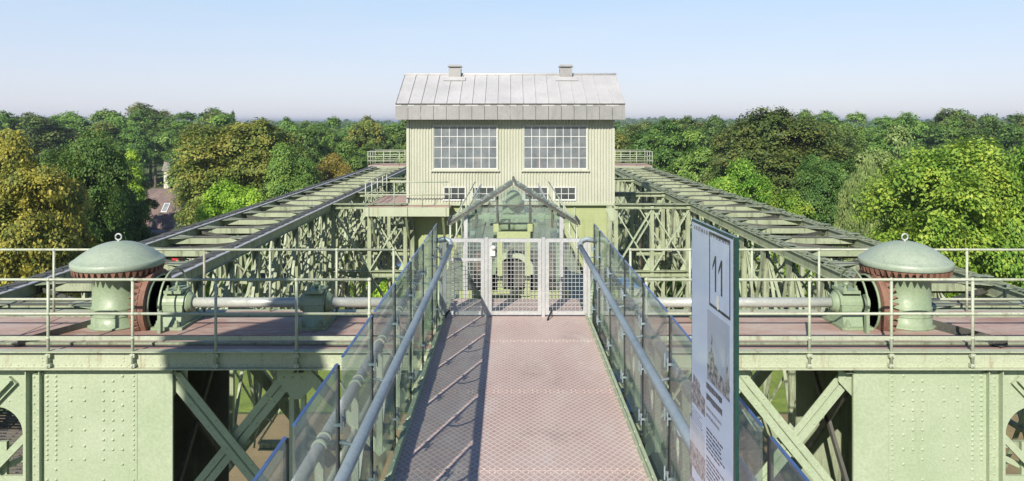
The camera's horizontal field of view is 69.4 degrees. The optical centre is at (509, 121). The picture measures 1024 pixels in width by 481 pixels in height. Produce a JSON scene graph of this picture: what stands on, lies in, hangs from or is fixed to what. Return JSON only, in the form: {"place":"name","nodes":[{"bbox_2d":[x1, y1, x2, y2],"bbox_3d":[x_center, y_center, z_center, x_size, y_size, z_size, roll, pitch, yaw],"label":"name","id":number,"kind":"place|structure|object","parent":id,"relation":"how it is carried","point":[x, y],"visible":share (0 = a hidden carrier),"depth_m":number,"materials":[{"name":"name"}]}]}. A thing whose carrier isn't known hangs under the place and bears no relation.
{"place":"outdoors","nodes":[
{"label":"outdoors","id":0,"kind":"place"},
{"bbox_2d":[4,239,408,297],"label":"road","id":1,"kind":"structure","parent":0,"point":[284,265],"depth_m":121.99,"materials":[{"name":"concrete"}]},
{"bbox_2d":[170,159,215,229],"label":"broadleaf tree","id":2,"kind":"object","parent":1,"relation":"on","point":[182,206],"visible":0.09,"depth_m":115.86,"materials":[{"name":"green plant"}]},
{"bbox_2d":[157,117,328,236],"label":"broadleaf tree","id":3,"kind":"object","parent":1,"relation":"on","point":[238,153],"visible":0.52,"depth_m":107.43,"materials":[{"name":"green plant"}]},
{"bbox_2d":[257,141,319,277],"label":"broadleaf tree","id":4,"kind":"object","parent":1,"relation":"on","point":[297,170],"visible":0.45,"depth_m":105.51,"materials":[{"name":"green plant"}]},
{"bbox_2d":[275,124,326,167],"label":"broadleaf tree","id":5,"kind":"object","parent":1,"relation":"on","point":[307,135],"visible":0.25,"depth_m":149.78,"materials":[{"name":"green plant"}]},
{"bbox_2d":[314,153,352,181],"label":"broadleaf tree","id":6,"kind":"object","parent":1,"relation":"on","point":[335,167],"visible":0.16,"depth_m":125.82,"materials":[{"name":"yellow plant"}]},
{"bbox_2d":[335,138,373,176],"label":"broadleaf tree","id":7,"kind":"object","parent":1,"relation":"on","point":[356,162],"visible":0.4,"depth_m":146.87,"materials":[{"name":"green plant"}]},
{"bbox_2d":[0,123,1016,413],"bbox_3d":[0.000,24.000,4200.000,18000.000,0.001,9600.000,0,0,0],"label":"ground","id":8,"kind":"structure","parent":0,"point":[364,397],"depth_m":106.35,"materials":[{"name":"green plant"}]},
{"bbox_2d":[0,110,35,138],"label":"broadleaf tree","id":9,"kind":"object","parent":8,"relation":"on","point":[6,118],"visible":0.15,"depth_m":222.65,"materials":[{"name":"green plant"}]},
{"bbox_2d":[9,113,65,163],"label":"broadleaf tree","id":10,"kind":"object","parent":8,"relation":"on","point":[36,135],"visible":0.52,"depth_m":205.05,"materials":[{"name":"green plant"}]},
{"bbox_2d":[35,118,83,158],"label":"broadleaf tree","id":11,"kind":"object","parent":8,"relation":"on","point":[61,127],"visible":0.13,"depth_m":210.31,"materials":[{"name":"green plant"}]},
{"bbox_2d":[38,111,92,132],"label":"broadleaf tree","id":12,"kind":"object","parent":8,"relation":"on","point":[77,122],"visible":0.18,"depth_m":249.16,"materials":[{"name":"green plant"}]},
{"bbox_2d":[89,112,142,145],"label":"broadleaf tree","id":13,"kind":"object","parent":8,"relation":"on","point":[119,119],"visible":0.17,"depth_m":219.54,"materials":[{"name":"green plant"}]},
{"bbox_2d":[25,370,228,480],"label":"portal pier","id":14,"kind":"structure","parent":8,"relation":"on","point":[113,425],"depth_m":10.86,"materials":[{"name":"green paint"}]},
{"bbox_2d":[0,370,24,480],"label":"arched bracket","id":15,"kind":"object","parent":14,"relation":"attached to","point":[12,391],"visible":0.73,"depth_m":10.89,"materials":[{"name":"green metal"}]},
{"bbox_2d":[174,370,317,480],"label":"crossed bracing","id":16,"kind":"object","parent":14,"relation":"attached to","point":[234,442],"visible":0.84,"depth_m":10.96,"materials":[{"name":"green paint"}]},
{"bbox_2d":[229,370,335,470],"bbox_3d":[-3.992,5.139,12.175,2.099,2.892,2.071,0,0,0],"label":"bracing","id":17,"kind":"object","parent":14,"relation":"attached to","point":[264,379],"visible":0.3,"depth_m":13.00,"materials":[{"name":"green paint"}]},
{"bbox_2d":[0,309,1023,373],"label":"machinery deck","id":18,"kind":"structure","parent":14,"relation":"on","point":[847,356],"depth_m":11.07,"materials":[{"name":"green paint"}]},
{"bbox_2d":[69,233,165,330],"bbox_3d":[-6.448,2.592,12.200,1.410,1.492,1.410,0,0,0],"label":"spindle drum","id":19,"kind":"object","parent":18,"relation":"on","point":[119,258],"visible":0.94,"depth_m":11.83,"materials":[{"name":"green metal"}]},
{"bbox_2d":[151,281,203,330],"bbox_3d":[-5.467,2.995,12.200,0.520,0.681,0.867,0,0,0],"label":"shaft bearing","id":20,"kind":"object","parent":18,"relation":"on","point":[178,297],"visible":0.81,"depth_m":12.01,"materials":[{"name":"green metal"}]},
{"bbox_2d":[192,291,418,308],"bbox_3d":[-3.689,2.990,12.200,4.719,0.380,0.380,0,0,0],"label":"drive shaft","id":21,"kind":"object","parent":20,"relation":"on","point":[276,302],"visible":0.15,"depth_m":12.13,"materials":[{"name":"metal"}]},
{"bbox_2d":[128,268,173,330],"bbox_3d":[-5.889,2.990,12.200,0.320,1.196,1.200,0,0,0],"label":"toothed gear","id":22,"kind":"object","parent":21,"relation":"attached to","point":[146,294],"visible":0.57,"depth_m":11.81,"materials":[{"name":"red-brown painted iron"},{"name":"dark iron"}]},
{"bbox_2d":[0,277,371,368],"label":"deck railing","id":23,"kind":"object","parent":18,"relation":"on","point":[132,337],"visible":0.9,"depth_m":10.71,"materials":[{"name":"green metal"}]},
{"bbox_2d":[0,248,394,311],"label":"deck railing","id":24,"kind":"object","parent":18,"relation":"on","point":[204,250],"visible":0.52,"depth_m":12.98,"materials":[{"name":"green metal"}]},
{"bbox_2d":[0,166,408,472],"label":"truss girder","id":25,"kind":"object","parent":18,"relation":"attached to","point":[273,221],"visible":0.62,"depth_m":24.52,"materials":[{"name":"green metal"}]},
{"bbox_2d":[0,408,22,473],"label":"grating catwalk","id":26,"kind":"object","parent":25,"relation":"attached to","point":[10,432],"depth_m":13.71,"materials":[{"name":"grey"}]},
{"bbox_2d":[258,370,420,450],"bbox_3d":[-4.575,7.800,21.000,5.092,3.000,0.280,0,0,0],"label":"tie girder","id":27,"kind":"object","parent":25,"relation":"attached to","point":[267,444],"visible":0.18,"depth_m":20.95,"materials":[{"name":"green metal"}]},
{"bbox_2d":[327,203,415,308],"bbox_3d":[-5.600,6.010,29.600,3.700,5.420,0.340,0,0,0],"label":"cross girder","id":28,"kind":"object","parent":25,"relation":"attached to","point":[370,269],"visible":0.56,"depth_m":29.52,"materials":[{"name":"green metal"}]},
{"bbox_2d":[409,205,611,290],"bbox_3d":[0.068,6.210,31.875,8.196,5.580,4.250,0,0,0],"label":"storey","id":29,"kind":"object","parent":28,"relation":"attached to","point":[421,227],"visible":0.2,"depth_m":30.10,"materials":[{"name":"green paint"}]},
{"bbox_2d":[363,195,450,245],"bbox_3d":[-4.020,4.215,31.370,3.340,1.729,5.260,0,0,0],"label":"gallery","id":30,"kind":"object","parent":29,"relation":"attached to","point":[416,210],"visible":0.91,"depth_m":28.78,"materials":[{"name":"green paint"}]},
{"bbox_2d":[365,172,449,207],"bbox_3d":[-3.985,2.862,31.390,3.336,1.035,5.086,0,0,0],"label":"gallery railing","id":31,"kind":"object","parent":30,"relation":"on","point":[386,182],"visible":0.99,"depth_m":28.87,"materials":[{"name":"green metal"}]},
{"bbox_2d":[351,192,408,308],"bbox_3d":[-5.600,6.010,34.400,3.700,5.420,0.340,0,0,0],"label":"cross girder","id":32,"kind":"object","parent":25,"relation":"attached to","point":[360,196],"visible":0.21,"depth_m":34.33,"materials":[{"name":"green metal"}]},
{"bbox_2d":[294,281,337,330],"bbox_3d":[-3.177,2.995,12.200,0.520,0.681,0.867,0,0,0],"label":"shaft bearing","id":33,"kind":"object","parent":18,"relation":"on","point":[316,297],"visible":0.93,"depth_m":12.00,"materials":[{"name":"green metal"}]},
{"bbox_2d":[424,277,443,330],"bbox_3d":[-1.227,2.958,12.200,0.400,0.757,0.920,0,0,0],"label":"gear casing","id":34,"kind":"object","parent":18,"relation":"on","point":[427,322],"visible":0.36,"depth_m":11.84,"materials":[{"name":"green metal"}]},
{"bbox_2d":[447,176,579,298],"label":"gatehouse","id":35,"kind":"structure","parent":18,"relation":"on","point":[467,216],"depth_m":12.52,"materials":[{"name":"green metal"}]},
{"bbox_2d":[447,208,582,308],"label":"service bridge","id":36,"kind":"structure","parent":18,"relation":"attached to","point":[483,229],"depth_m":19.82,"materials":[{"name":"green paint"}]},
{"bbox_2d":[463,190,563,289],"bbox_3d":[0.071,2.313,13.630,1.740,2.073,2.140,0,0,0],"label":"gear train","id":37,"kind":"object","parent":36,"relation":"on","point":[513,197],"visible":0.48,"depth_m":13.09,"materials":[{"name":"green paint"}]},
{"bbox_2d":[548,181,577,269],"bbox_3d":[1.513,2.834,22.600,0.060,1.032,12.060,0,0,0],"label":"bridge railing","id":38,"kind":"object","parent":36,"relation":"on","point":[564,209],"visible":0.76,"depth_m":20.58,"materials":[{"name":"metal"}]},
{"bbox_2d":[360,293,679,480],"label":"walkway","id":39,"kind":"structure","parent":18,"relation":"attached to","point":[517,398],"depth_m":7.69,"materials":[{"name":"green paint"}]},
{"bbox_2d":[252,223,452,480],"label":"glass barrier","id":40,"kind":"object","parent":39,"relation":"attached to","point":[344,471],"visible":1,"depth_m":5.91,"materials":[{"name":"clear glass"}]},
{"bbox_2d":[291,267,425,480],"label":"old railing","id":41,"kind":"object","parent":39,"relation":"attached to","point":[314,459],"visible":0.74,"depth_m":6.42,"materials":[{"name":"metal"}]},
{"bbox_2d":[439,237,487,320],"bbox_3d":[-0.699,2.375,11.164,0.740,1.210,0.280,0,0,0],"label":"fence panel","id":42,"kind":"object","parent":39,"relation":"on","point":[443,286],"visible":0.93,"depth_m":11.26,"materials":[{"name":"metal"}]},
{"bbox_2d":[542,237,589,320],"bbox_3d":[0.863,2.375,11.164,0.740,1.210,0.280,0,0,0],"label":"fence panel","id":43,"kind":"object","parent":39,"relation":"on","point":[546,282],"visible":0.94,"depth_m":11.26,"materials":[{"name":"metal"}]},
{"bbox_2d":[488,238,540,314],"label":"gate","id":44,"kind":"structure","parent":43,"relation":"attached to","point":[491,250],"depth_m":11.28,"materials":[{"name":"metal"}]},
{"bbox_2d":[605,266,757,480],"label":"old railing","id":45,"kind":"object","parent":39,"relation":"attached to","point":[683,381],"visible":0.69,"depth_m":7.43,"materials":[{"name":"metal"}]},
{"bbox_2d":[578,223,809,480],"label":"glass barrier","id":46,"kind":"object","parent":39,"relation":"attached to","point":[646,367],"visible":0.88,"depth_m":6.42,"materials":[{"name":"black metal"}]},
{"bbox_2d":[690,218,738,480],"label":"information panel","id":47,"kind":"object","parent":39,"relation":"on","point":[714,436],"visible":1,"depth_m":3.44,"materials":[{"name":"white plastic"}]},
{"bbox_2d":[590,277,607,330],"bbox_3d":[1.413,2.958,12.200,0.400,0.757,0.920,0,0,0],"label":"gear casing","id":48,"kind":"object","parent":18,"relation":"on","point":[603,318],"visible":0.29,"depth_m":11.84,"materials":[{"name":"green metal"}]},
{"bbox_2d":[612,166,1023,474],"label":"truss girder","id":49,"kind":"object","parent":18,"relation":"attached to","point":[747,220],"visible":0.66,"depth_m":23.04,"materials":[{"name":"green metal"}]},
{"bbox_2d":[612,192,668,308],"bbox_3d":[5.700,6.010,34.400,3.700,5.420,0.340,0,0,0],"label":"cross girder","id":50,"kind":"object","parent":49,"relation":"attached to","point":[631,197],"visible":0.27,"depth_m":34.34,"materials":[{"name":"green metal"}]},
{"bbox_2d":[605,203,692,308],"bbox_3d":[5.700,6.010,29.600,3.700,5.420,0.340,0,0,0],"label":"cross girder","id":51,"kind":"object","parent":49,"relation":"attached to","point":[651,269],"visible":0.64,"depth_m":29.52,"materials":[{"name":"green metal"}]},
{"bbox_2d":[620,370,764,450],"bbox_3d":[4.675,7.800,21.000,5.092,3.000,0.280,0,0,0],"label":"tie girder","id":52,"kind":"object","parent":49,"relation":"attached to","point":[751,444],"visible":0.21,"depth_m":20.98,"materials":[{"name":"green metal"}]},
{"bbox_2d":[629,248,1023,311],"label":"deck railing","id":53,"kind":"object","parent":18,"relation":"on","point":[966,298],"visible":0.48,"depth_m":12.98,"materials":[{"name":"green metal"}]},
{"bbox_2d":[644,277,1023,368],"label":"deck railing","id":54,"kind":"object","parent":18,"relation":"on","point":[891,338],"visible":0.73,"depth_m":10.72,"materials":[{"name":"green metal"}]},
{"bbox_2d":[820,281,873,330],"bbox_3d":[5.551,2.995,12.200,0.520,0.681,0.867,0,0,0],"label":"shaft bearing","id":55,"kind":"object","parent":18,"relation":"on","point":[845,297],"visible":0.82,"depth_m":12.01,"materials":[{"name":"green metal"}]},
{"bbox_2d":[858,233,954,330],"bbox_3d":[6.522,2.592,12.200,1.410,1.492,1.410,0,0,0],"label":"spindle drum","id":56,"kind":"object","parent":18,"relation":"on","point":[903,258],"visible":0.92,"depth_m":11.82,"materials":[{"name":"green metal"}]},
{"bbox_2d":[112,120,156,172],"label":"broadleaf tree","id":57,"kind":"object","parent":8,"relation":"on","point":[139,142],"visible":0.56,"depth_m":218.56,"materials":[{"name":"green plant"}]},
{"bbox_2d":[124,102,174,180],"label":"broadleaf tree","id":58,"kind":"object","parent":8,"relation":"on","point":[141,106],"visible":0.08,"depth_m":292.27,"materials":[{"name":"green plant"}]},
{"bbox_2d":[127,109,178,187],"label":"broadleaf tree","id":59,"kind":"object","parent":8,"relation":"on","point":[152,126],"visible":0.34,"depth_m":262.21,"materials":[{"name":"green plant"}]},
{"bbox_2d":[144,188,185,231],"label":"house","id":60,"kind":"structure","parent":8,"relation":"on","point":[163,214],"depth_m":146.77,"materials":[{"name":"paint"}]},
{"bbox_2d":[153,117,193,164],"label":"broadleaf tree","id":61,"kind":"object","parent":8,"relation":"on","point":[167,139],"visible":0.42,"depth_m":227.97,"materials":[{"name":"green plant"}]},
{"bbox_2d":[289,394,306,480],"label":"bracing post","id":62,"kind":"object","parent":8,"relation":"on","point":[301,426],"visible":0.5,"depth_m":11.00,"materials":[{"name":"green metal"}]},
{"bbox_2d":[300,370,386,455],"bbox_3d":[-2.471,4.275,10.970,1.308,1.354,0.100,0,0,0],"label":"knee brace","id":63,"kind":"object","parent":62,"relation":"attached to","point":[327,392],"visible":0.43,"depth_m":10.92,"materials":[{"name":"green paint"}]},
{"bbox_2d":[311,114,343,154],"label":"broadleaf tree","id":64,"kind":"object","parent":8,"relation":"on","point":[333,122],"visible":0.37,"depth_m":233.86,"materials":[{"name":"green plant"}]},
{"bbox_2d":[313,135,354,170],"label":"broadleaf tree","id":65,"kind":"object","parent":8,"relation":"on","point":[323,146],"visible":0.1,"depth_m":157.72,"materials":[{"name":"green plant"}]},
{"bbox_2d":[343,115,389,154],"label":"broadleaf tree","id":66,"kind":"object","parent":8,"relation":"on","point":[359,135],"visible":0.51,"depth_m":214.17,"materials":[{"name":"green plant"}]},
{"bbox_2d":[348,142,396,201],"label":"broadleaf tree","id":67,"kind":"object","parent":8,"relation":"on","point":[364,150],"visible":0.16,"depth_m":164.66,"materials":[{"name":"green plant"}]},
{"bbox_2d":[618,145,654,268],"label":"broadleaf tree","id":68,"kind":"object","parent":8,"relation":"on","point":[627,160],"visible":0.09,"depth_m":119.85,"materials":[{"name":"green plant"}]},
{"bbox_2d":[626,117,697,175],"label":"broadleaf tree","id":69,"kind":"object","parent":8,"relation":"on","point":[670,134],"visible":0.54,"depth_m":147.34,"materials":[{"name":"green plant"}]},
{"bbox_2d":[666,123,714,183],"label":"broadleaf tree","id":70,"kind":"object","parent":8,"relation":"on","point":[687,165],"visible":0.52,"depth_m":133.31,"materials":[{"name":"green plant"}]},
{"bbox_2d":[700,114,743,184],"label":"broadleaf tree","id":71,"kind":"object","parent":8,"relation":"on","point":[717,151],"visible":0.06,"depth_m":119.22,"materials":[{"name":"green plant"}]},
{"bbox_2d":[704,155,780,268],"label":"broadleaf tree","id":72,"kind":"object","parent":8,"relation":"on","point":[733,181],"visible":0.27,"depth_m":84.11,"materials":[{"name":"green plant"}]},
{"bbox_2d":[704,105,867,199],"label":"broadleaf tree","id":73,"kind":"object","parent":8,"relation":"on","point":[755,136],"visible":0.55,"depth_m":107.28,"materials":[{"name":"green plant"}]},
{"bbox_2d":[788,153,866,246],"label":"broadleaf tree","id":74,"kind":"object","parent":8,"relation":"on","point":[820,175],"visible":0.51,"depth_m":97.55,"materials":[{"name":"green plant"}]},
{"bbox_2d":[831,111,876,136],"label":"broadleaf tree","id":75,"kind":"object","parent":8,"relation":"on","point":[857,117],"visible":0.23,"depth_m":253.41,"materials":[{"name":"green plant"}]},
{"bbox_2d":[833,154,891,260],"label":"willow tree","id":76,"kind":"object","parent":8,"relation":"on","point":[842,221],"visible":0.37,"depth_m":83.22,"materials":[{"name":"green plant"}]},
{"bbox_2d":[848,120,915,221],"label":"willow tree","id":77,"kind":"object","parent":8,"relation":"on","point":[894,137],"visible":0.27,"depth_m":99.52,"materials":[{"name":"green plant"}]},
{"bbox_2d":[866,127,915,161],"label":"broadleaf tree","id":78,"kind":"object","parent":8,"relation":"on","point":[879,145],"visible":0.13,"depth_m":146.63,"materials":[{"name":"green plant"}]},
{"bbox_2d":[796,370,1003,480],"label":"portal pier","id":79,"kind":"structure","parent":8,"relation":"on","point":[912,425],"depth_m":10.86,"materials":[{"name":"green paint"}]},
{"bbox_2d":[739,370,799,465],"bbox_3d":[4.121,5.139,12.175,2.098,2.892,2.071,0,0,0],"label":"bracing","id":80,"kind":"object","parent":79,"relation":"attached to","point":[760,377],"visible":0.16,"depth_m":13.00,"materials":[{"name":"green paint"}]},
{"bbox_2d":[739,370,851,480],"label":"crossed bracing","id":81,"kind":"object","parent":79,"relation":"attached to","point":[790,439],"visible":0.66,"depth_m":10.93,"materials":[{"name":"green paint"}]},
{"bbox_2d":[1004,370,1023,480],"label":"arched bracket","id":82,"kind":"object","parent":79,"relation":"attached to","point":[1013,392],"visible":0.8,"depth_m":10.89,"materials":[{"name":"green metal"}]},
{"bbox_2d":[874,111,944,143],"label":"broadleaf tree","id":83,"kind":"object","parent":8,"relation":"on","point":[917,127],"visible":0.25,"depth_m":212.77,"materials":[{"name":"green plant"}]},
{"bbox_2d":[910,125,953,211],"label":"broadleaf tree","id":84,"kind":"object","parent":8,"relation":"on","point":[934,133],"visible":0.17,"depth_m":175.59,"materials":[{"name":"green plant"}]},
{"bbox_2d":[927,108,984,142],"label":"broadleaf tree","id":85,"kind":"object","parent":8,"relation":"on","point":[942,115],"visible":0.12,"depth_m":229.11,"materials":[{"name":"green plant"}]},
{"bbox_2d":[956,118,1020,141],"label":"broadleaf tree","id":86,"kind":"object","parent":8,"relation":"on","point":[988,129],"visible":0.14,"depth_m":189.09,"materials":[{"name":"green plant"}]},
{"bbox_2d":[986,122,1023,169],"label":"broadleaf tree","id":87,"kind":"object","parent":8,"relation":"on","point":[1010,131],"visible":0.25,"depth_m":162.44,"materials":[{"name":"green plant"}]},
{"bbox_3d":[3.223,13.810,11.035,0.255,20.380,0.070,0,0,0],"label":"bracing post","id":88,"kind":"object","parent":8,"relation":"on","visible":0},
{"bbox_2d":[645,403,691,455],"bbox_3d":[2.600,4.275,10.970,1.308,1.354,0.100,0,0,0],"label":"knee brace","id":89,"kind":"object","parent":88,"relation":"attached to","point":[649,445],"visible":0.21,"depth_m":10.92,"materials":[{"name":"green paint"}]},
{"bbox_2d":[395,65,624,204],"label":"engine house","id":90,"kind":"structure","parent":0,"point":[491,132],"depth_m":30.00,"materials":[{"name":"green paint"}]},
{"bbox_2d":[431,125,499,171],"bbox_3d":[-1.790,1.090,29.975,2.780,1.900,0.150,0,0,0],"label":"window","id":91,"kind":"structure","parent":90,"relation":"in","point":[455,148],"depth_m":30.00,"materials":[{"name":"white glass"}]},
{"bbox_2d":[521,125,589,171],"bbox_3d":[1.860,1.090,29.975,2.760,1.900,0.150,0,0,0],"label":"window","id":92,"kind":"structure","parent":90,"relation":"in","point":[545,148],"depth_m":30.00,"materials":[{"name":"white glass"}]},
{"bbox_2d":[0,307,1022,411],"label":"lawn","id":93,"kind":"structure","parent":0,"point":[319,403],"depth_m":66.10,"materials":[{"name":"green plant"}]},
{"bbox_2d":[48,159,102,297],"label":"broadleaf tree","id":94,"kind":"object","parent":93,"relation":"on","point":[88,241],"visible":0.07,"depth_m":64.34,"materials":[{"name":"green plant"}]},
{"bbox_2d":[36,127,143,246],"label":"broadleaf tree","id":95,"kind":"object","parent":93,"relation":"on","point":[99,166],"visible":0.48,"depth_m":74.09,"materials":[{"name":"green plant"}]},
{"bbox_2d":[125,149,147,201],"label":"columnar tree","id":96,"kind":"object","parent":93,"relation":"on","point":[131,154],"visible":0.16,"depth_m":87.53,"materials":[{"name":"green plant"}]},
{"bbox_2d":[119,195,160,241],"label":"broadleaf tree","id":97,"kind":"object","parent":93,"relation":"on","point":[142,215],"visible":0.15,"depth_m":83.43,"materials":[{"name":"green plant"}]},
{"bbox_2d":[186,175,283,272],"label":"broadleaf tree","id":98,"kind":"object","parent":93,"relation":"on","point":[226,197],"visible":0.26,"depth_m":90.55,"materials":[{"name":"green plant"}]},
{"bbox_2d":[750,187,820,296],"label":"broadleaf tree","id":99,"kind":"object","parent":93,"relation":"on","point":[791,203],"visible":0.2,"depth_m":76.47,"materials":[{"name":"green plant"}]},
{"bbox_2d":[0,414,1023,480],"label":"quay","id":100,"kind":"structure","parent":0,"point":[755,461],"depth_m":53.03,"materials":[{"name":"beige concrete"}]},
{"bbox_2d":[0,124,100,424],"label":"broadleaf tree","id":101,"kind":"object","parent":100,"relation":"on","point":[30,191],"visible":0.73,"depth_m":56.75,"materials":[{"name":"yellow plant"}]},
{"bbox_2d":[843,135,1023,297],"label":"maple tree","id":102,"kind":"object","parent":100,"relation":"on","point":[950,187],"visible":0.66,"depth_m":56.93,"materials":[{"name":"green plant"}]},
{"bbox_2d":[968,138,1023,287],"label":"maple tree","id":103,"kind":"object","parent":100,"relation":"on","point":[1012,265],"visible":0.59,"depth_m":56.15,"materials":[{"name":"green plant"}]},
{"bbox_2d":[0,0,1023,122],"label":"sky","id":104,"kind":"structure","parent":0,"point":[297,60],"materials":[{"name":"blue"}]},
{"bbox_2d":[385,370,651,411],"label":"canal water","id":105,"kind":"structure","parent":0,"point":[630,400],"depth_m":64.14,"materials":[{"name":"green liquid"}]},
{"bbox_3d":[3.293,2.995,12.200,0.520,0.681,0.867,0,0,0],"label":"shaft bearing","id":106,"kind":"object","parent":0,"visible":0},
{"bbox_2d":[612,291,866,313],"bbox_3d":[3.838,2.990,12.200,4.676,0.380,0.380,0,0,0],"label":"drive shaft","id":107,"kind":"object","parent":106,"relation":"on","point":[754,301],"visible":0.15,"depth_m":12.13,"materials":[{"name":"metal"}]},
{"bbox_2d":[852,269,898,330],"bbox_3d":[6.016,2.990,12.200,0.320,1.196,1.200,0,0,0],"label":"toothed gear","id":108,"kind":"object","parent":107,"relation":"attached to","point":[878,292],"visible":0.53,"depth_m":11.82,"materials":[{"name":"red enamel"},{"name":"iron"}]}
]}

